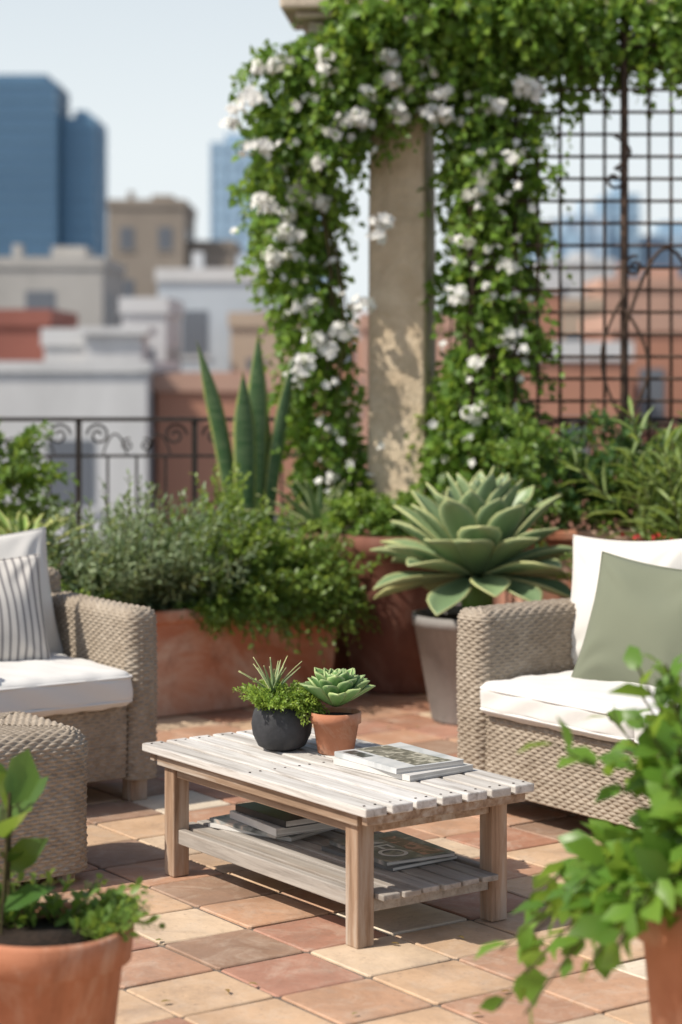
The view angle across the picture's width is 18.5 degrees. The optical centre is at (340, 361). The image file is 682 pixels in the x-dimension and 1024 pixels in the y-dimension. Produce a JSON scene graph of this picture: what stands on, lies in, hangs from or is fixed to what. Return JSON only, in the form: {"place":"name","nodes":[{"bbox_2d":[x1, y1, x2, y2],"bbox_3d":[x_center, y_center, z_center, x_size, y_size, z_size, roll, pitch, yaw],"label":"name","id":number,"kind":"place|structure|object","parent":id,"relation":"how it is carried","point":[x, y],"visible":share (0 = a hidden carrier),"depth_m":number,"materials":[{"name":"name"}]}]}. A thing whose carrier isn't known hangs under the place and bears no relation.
{"place":"outdoors","nodes":[
{"label":"outdoors","id":0,"kind":"place"},
{"bbox_2d":[0,74,69,256],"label":"glass skyscraper","id":1,"kind":"structure","parent":0,"point":[34,109],"depth_m":600.00,"materials":[{"name":"blue glass"}]},
{"bbox_2d":[0,309,77,360],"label":"brown building","id":2,"kind":"structure","parent":0,"point":[20,334],"depth_m":60.00,"materials":[{"name":"brick"}]},
{"bbox_2d":[0,244,125,326],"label":"white building","id":3,"kind":"structure","parent":0,"point":[85,285],"depth_m":92.00,"materials":[{"name":"clear concrete"}]},
{"bbox_2d":[0,361,179,546],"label":"white building","id":4,"kind":"structure","parent":0,"point":[75,388],"depth_m":40.00,"materials":[{"name":"clear concrete"}]},
{"bbox_2d":[76,327,156,360],"bbox_3d":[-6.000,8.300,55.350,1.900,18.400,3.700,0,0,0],"label":"stair penthouse","id":5,"kind":"object","parent":4,"relation":"on","point":[116,343],"visible":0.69,"depth_m":55.00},
{"bbox_2d":[106,191,196,296],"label":"stone building","id":6,"kind":"structure","parent":0,"point":[146,237],"depth_m":120.00,"materials":[{"name":"beige stone"}]},
{"bbox_2d":[119,297,183,371],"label":"white building","id":7,"kind":"structure","parent":0,"point":[163,315],"depth_m":62.00,"materials":[{"name":"clear concrete"}]},
{"bbox_2d":[186,240,242,267],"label":"stone building","id":8,"kind":"structure","parent":0,"point":[221,253],"depth_m":121.00,"materials":[{"name":"brown stone"}]},
{"bbox_2d":[155,252,279,371],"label":"pale blue building","id":9,"kind":"structure","parent":0,"point":[210,298],"depth_m":74.00,"materials":[{"name":"clear concrete"}]},
{"bbox_2d":[210,133,270,254],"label":"glass skyscraper","id":10,"kind":"structure","parent":0,"point":[225,172],"depth_m":500.00,"materials":[{"name":"blue glass"}]},
{"bbox_2d":[152,372,332,544],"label":"brick building","id":11,"kind":"structure","parent":0,"point":[180,394],"depth_m":41.00,"materials":[{"name":"red brick"}]},
{"bbox_2d":[228,312,327,371],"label":"brick building","id":12,"kind":"structure","parent":0,"point":[244,327],"depth_m":68.00,"materials":[{"name":"brown brick"}]},
{"bbox_2d":[311,216,327,304],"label":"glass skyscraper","id":13,"kind":"structure","parent":0,"point":[323,279],"depth_m":560.00,"materials":[{"name":"blue glass"}]},
{"bbox_2d":[21,709,641,1023],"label":"terrace slab","id":14,"kind":"structure","parent":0,"point":[279,998],"depth_m":5.16,"materials":[{"name":"tile"}]},
{"bbox_2d":[14,667,650,1023],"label":"terrace floor tiles","id":15,"kind":"object","parent":14,"relation":"on","point":[278,963],"visible":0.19,"depth_m":5.45,"materials":[{"name":"tile"}]},
{"bbox_2d":[0,416,78,538],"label":"shrub in pot","id":16,"kind":"object","parent":15,"relation":"on","point":[21,471],"visible":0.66,"depth_m":9.56,"materials":[{"name":"plant"}]},
{"bbox_2d":[0,711,87,883],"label":"wicker ottoman","id":17,"kind":"object","parent":15,"relation":"on","point":[56,815],"visible":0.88,"depth_m":5.96,"materials":[{"name":"beige wicker"}]},
{"bbox_2d":[0,567,157,800],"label":"wicker armchair","id":18,"kind":"object","parent":15,"relation":"on","point":[95,683],"visible":0.76,"depth_m":7.10,"materials":[{"name":"beige wicker"}]},
{"bbox_2d":[0,553,50,660],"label":"striped cushion pillow","id":19,"kind":"object","parent":18,"relation":"on","point":[23,635],"visible":0.95,"depth_m":7.19,"materials":[{"name":"fabric"}]},
{"bbox_2d":[0,527,63,653],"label":"white cushion pillow","id":20,"kind":"object","parent":18,"relation":"on","point":[25,543],"visible":0.31,"depth_m":7.45,"materials":[{"name":"fabric"}]},
{"bbox_2d":[0,748,165,1023],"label":"terracotta pot with mixed plants","id":21,"kind":"object","parent":15,"relation":"on","point":[62,961],"visible":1,"depth_m":4.21,"materials":[{"name":"orange ceramic"}]},
{"bbox_2d":[0,462,387,717],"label":"terracotta planter with shrubs","id":22,"kind":"object","parent":15,"relation":"on","point":[225,596],"visible":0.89,"depth_m":8.90,"materials":[{"name":"green plant"}]},
{"bbox_2d":[0,510,110,590],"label":"agave plant","id":23,"kind":"object","parent":22,"relation":"in","point":[23,523],"visible":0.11,"depth_m":8.71,"materials":[{"name":"green plant"}]},
{"bbox_2d":[196,331,296,538],"bbox_3d":[-0.448,0.679,9.980,0.475,1.643,0.420,0,0,0],"label":"snake plant","id":24,"kind":"object","parent":15,"relation":"on","point":[255,443],"visible":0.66,"depth_m":9.92,"materials":[{"name":"green plant"}]},
{"bbox_2d":[17,711,509,1013],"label":"fallen leaves","id":25,"kind":"object","parent":15,"relation":"on","point":[227,990],"visible":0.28,"depth_m":4.99,"materials":[{"name":"brown plant"}]},
{"bbox_2d":[244,479,396,669],"bbox_3d":[-0.103,1.028,9.961,0.747,0.944,0.799,0,0,0],"label":"agave plant","id":26,"kind":"object","parent":15,"relation":"on","point":[316,509],"visible":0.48,"depth_m":9.87,"materials":[{"name":"green plant"}]},
{"bbox_2d":[142,728,533,948],"bbox_3d":[-0.035,1.311,5.861,0.560,0.378,1.126,0,0,-35],"label":"coffee table","id":27,"kind":"object","parent":15,"relation":"on","point":[358,809],"visible":0.75,"depth_m":5.60,"materials":[{"name":"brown wood"}]},
{"bbox_2d":[209,822,332,841],"bbox_3d":[-0.193,1.357,6.116,0.310,0.012,0.236,0,0,37],"label":"magazine","id":28,"kind":"object","parent":27,"relation":"on","point":[287,838],"visible":0.24,"depth_m":6.02,"materials":[{"name":"white paper"}]},
{"bbox_2d":[210,814,301,838],"bbox_3d":[-0.200,1.345,6.099,0.231,0.011,0.300,0,0,-42],"label":"magazine","id":29,"kind":"object","parent":28,"relation":"on","point":[226,820],"visible":0.3,"depth_m":6.05,"materials":[{"name":"grey paper"}]},
{"bbox_2d":[230,810,337,836],"bbox_3d":[-0.164,1.328,6.057,0.211,0.022,0.280,0,0,-31],"label":"hardcover book","id":30,"kind":"object","parent":29,"relation":"on","point":[268,827],"visible":0.37,"depth_m":5.95,"materials":[{"name":"grey paper"}]},
{"bbox_2d":[235,802,319,827],"bbox_3d":[-0.150,1.306,6.055,0.201,0.020,0.270,0,0,-34],"label":"hardcover book","id":31,"kind":"object","parent":30,"relation":"on","point":[278,817],"visible":0.44,"depth_m":5.98,"materials":[{"name":"black paper"}]},
{"bbox_2d":[232,656,329,751],"bbox_3d":[-0.171,0.988,6.049,0.291,0.270,0.303,0,0,0],"label":"potted plant","id":32,"kind":"object","parent":27,"relation":"on","point":[281,721],"visible":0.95,"depth_m":5.99,"materials":[{"name":"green plant"}]},
{"bbox_2d":[299,667,374,755],"bbox_3d":[-0.010,1.003,5.995,0.220,0.240,0.215,0,0,0],"label":"potted echeveria","id":33,"kind":"object","parent":27,"relation":"on","point":[336,728],"visible":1,"depth_m":5.95,"materials":[{"name":"plant"}]},
{"bbox_2d":[321,845,456,871],"bbox_3d":[0.132,1.357,5.770,0.231,0.012,0.310,0,0,-38],"label":"magazine","id":34,"kind":"object","parent":27,"relation":"on","point":[332,849],"visible":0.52,"depth_m":5.66,"materials":[{"name":"paper"}]},
{"bbox_2d":[329,830,454,865],"bbox_3d":[0.139,1.344,5.769,0.221,0.014,0.300,0,0,-31],"label":"magazine","id":35,"kind":"object","parent":34,"relation":"on","point":[393,848],"visible":0.87,"depth_m":5.73,"materials":[{"name":"white paper"}]},
{"bbox_2d":[333,758,472,781],"bbox_3d":[0.171,1.115,5.773,0.236,0.016,0.315,0,0,-41],"label":"magazine","id":36,"kind":"object","parent":27,"relation":"on","point":[426,774],"visible":0.48,"depth_m":5.67,"materials":[{"name":"white paper"}]},
{"bbox_2d":[334,742,463,773],"bbox_3d":[0.159,1.097,5.780,0.226,0.018,0.300,0,0,-34],"label":"magazine","id":37,"kind":"object","parent":36,"relation":"on","point":[398,758],"visible":1,"depth_m":5.75,"materials":[{"name":"white paper"}]},
{"bbox_2d":[0,417,681,602],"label":"iron railing","id":38,"kind":"object","parent":15,"relation":"on","point":[79,455],"visible":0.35,"depth_m":10.61,"materials":[{"name":"black metal"}]},
{"bbox_2d":[316,487,441,694],"bbox_3d":[0.248,1.037,9.578,0.738,0.927,0.626,0,0,0],"label":"brown pot with shrubs","id":39,"kind":"object","parent":15,"relation":"on","point":[387,661],"visible":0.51,"depth_m":9.37,"materials":[{"name":"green plant"}]},
{"bbox_2d":[367,104,435,520],"bbox_3d":[0.300,-0.022,10.200,0.400,3.045,0.400,0,0,14],"label":"shaft","id":40,"kind":"object","parent":15,"relation":"on","point":[401,343],"visible":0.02,"depth_m":10.06,"materials":[{"name":"stone"}]},
{"bbox_2d":[280,0,475,37],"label":"capital","id":41,"kind":"object","parent":40,"relation":"on","point":[304,11],"visible":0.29,"depth_m":9.94,"materials":[{"name":"stone"}]},
{"bbox_2d":[370,466,572,725],"bbox_3d":[0.572,0.970,8.756,0.906,1.060,0.923,0,0,0],"label":"potted agave","id":42,"kind":"object","parent":15,"relation":"on","point":[475,537],"visible":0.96,"depth_m":8.59,"materials":[{"name":"green plant"}]},
{"bbox_2d":[456,597,676,829],"bbox_3d":[1.206,1.127,6.520,0.841,0.747,1.794,0,0,-35],"label":"wicker sofa","id":43,"kind":"object","parent":15,"relation":"on","point":[518,687],"visible":0.44,"depth_m":6.78,"materials":[{"name":"beige wicker"}]},
{"bbox_2d":[570,535,681,664],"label":"white cushion pillow","id":44,"kind":"object","parent":43,"relation":"on","point":[587,552],"visible":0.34,"depth_m":7.10,"materials":[{"name":"fabric"}]},
{"bbox_2d":[571,551,681,686],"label":"green cushion pillow","id":45,"kind":"object","parent":43,"relation":"on","point":[637,604],"visible":0.87,"depth_m":6.75,"materials":[{"name":"green fabric"}]},
{"bbox_2d":[468,3,681,528],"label":"metal trellis","id":46,"kind":"object","parent":15,"relation":"on","point":[624,156],"visible":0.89,"depth_m":9.91,"materials":[{"name":"metal"}]},
{"bbox_2d":[219,0,681,530],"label":"flowering vine","id":47,"kind":"object","parent":46,"relation":"attached to","point":[384,66],"visible":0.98,"depth_m":9.87,"materials":[{"name":"green plant"}]},
{"bbox_2d":[474,645,681,1023],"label":"terracotta pot with leafy plant","id":48,"kind":"object","parent":15,"relation":"on","point":[625,882],"visible":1,"depth_m":3.90,"materials":[{"name":"green plant"}]},
{"bbox_2d":[474,400,681,602],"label":"stone planter with dark shrubs","id":49,"kind":"object","parent":15,"relation":"on","point":[566,507],"visible":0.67,"depth_m":9.35,"materials":[{"name":"green plant"}]},
{"bbox_2d":[547,531,672,582],"bbox_3d":[1.679,1.090,8.489,1.683,0.819,0.456,0,0,0],"label":"planter with red flowers","id":50,"kind":"object","parent":15,"relation":"on","point":[633,538],"visible":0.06,"depth_m":8.49,"materials":[{"name":"plant"}]},
{"bbox_2d":[557,395,681,540],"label":"oleander plant","id":51,"kind":"object","parent":15,"relation":"on","point":[668,493],"visible":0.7,"depth_m":9.00,"materials":[{"name":"green plant"}]},
{"bbox_3d":[4.450,-0.097,10.200,0.300,3.203,0.300,0,0,0],"label":"stone pier","id":52,"kind":"object","parent":15,"relation":"on","visible":0},
{"bbox_2d":[606,0,663,7],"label":"pergola beam","id":53,"kind":"structure","parent":52,"relation":"on","point":[647,1],"depth_m":10.00,"materials":[{"name":"stone"}]},
{"bbox_2d":[0,0,681,320],"label":"sky","id":54,"kind":"structure","parent":0,"point":[155,73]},
{"bbox_2d":[334,401,359,536],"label":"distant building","id":55,"kind":"structure","parent":0,"point":[347,415],"depth_m":171.53,"materials":[{"name":"brick"}]},
{"bbox_2d":[357,312,481,605],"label":"brick building","id":56,"kind":"structure","parent":0,"point":[362,317],"depth_m":60.00,"materials":[{"name":"red brick"}]},
{"bbox_2d":[488,279,562,604],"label":"brick building","id":57,"kind":"structure","parent":0,"point":[553,303],"depth_m":76.00,"materials":[{"name":"red brick"}]},
{"bbox_2d":[497,341,633,603],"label":"brick building","id":58,"kind":"structure","parent":0,"point":[592,389],"depth_m":52.00,"materials":[{"name":"red brick"}]},
{"bbox_2d":[533,249,615,297],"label":"white building","id":59,"kind":"structure","parent":0,"point":[573,259],"depth_m":130.00,"materials":[{"name":"clear concrete"}]},
{"bbox_2d":[562,298,602,340],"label":"tan building","id":60,"kind":"structure","parent":0,"point":[570,323],"depth_m":85.97,"materials":[{"name":"beige concrete"}]},
{"bbox_2d":[579,314,681,528],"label":"brick building","id":61,"kind":"structure","parent":0,"point":[659,346],"depth_m":58.00,"materials":[{"name":"red brick"}]},
{"bbox_2d":[584,264,681,314],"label":"brick building","id":62,"kind":"structure","parent":0,"point":[659,279],"depth_m":90.00,"materials":[{"name":"red brick"}]},
{"bbox_3d":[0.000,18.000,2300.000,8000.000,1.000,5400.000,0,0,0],"label":"ground","id":63,"kind":"structure","parent":0,"visible":0},
{"bbox_2d":[41,328,84,360],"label":"white building","id":64,"kind":"structure","parent":63,"relation":"on","point":[64,344],"depth_m":56.92,"materials":[{"name":"white paint"}]},
{"bbox_2d":[62,110,106,257],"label":"glass skyscraper","id":65,"kind":"structure","parent":63,"relation":"on","point":[84,173],"depth_m":612.00,"materials":[{"name":"blue glass"}]},
{"bbox_2d":[333,335,359,400],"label":"distant building","id":66,"kind":"structure","parent":63,"relation":"on","point":[356,357],"depth_m":215.11,"materials":[{"name":"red brick"}]},
{"bbox_2d":[350,321,359,334],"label":"distant building","id":67,"kind":"structure","parent":63,"relation":"on","point":[353,323],"depth_m":229.23,"materials":[{"name":"beige"}]},
{"bbox_2d":[526,217,579,265],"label":"hazy tower","id":68,"kind":"structure","parent":63,"relation":"on","point":[569,237],"depth_m":300.00,"materials":[{"name":"blue glass"}]},
{"bbox_2d":[554,203,610,257],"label":"hazy tower","id":69,"kind":"structure","parent":63,"relation":"on","point":[593,234],"depth_m":320.00,"materials":[{"name":"glass"}]},
{"bbox_2d":[593,181,640,277],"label":"hazy tower","id":70,"kind":"structure","parent":63,"relation":"on","point":[613,209],"depth_m":330.00,"materials":[{"name":"blue glass"}]},
{"bbox_2d":[638,225,681,277],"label":"hazy tower","id":71,"kind":"structure","parent":63,"relation":"on","point":[660,235],"depth_m":340.00,"materials":[{"name":"glass"}]}
]}

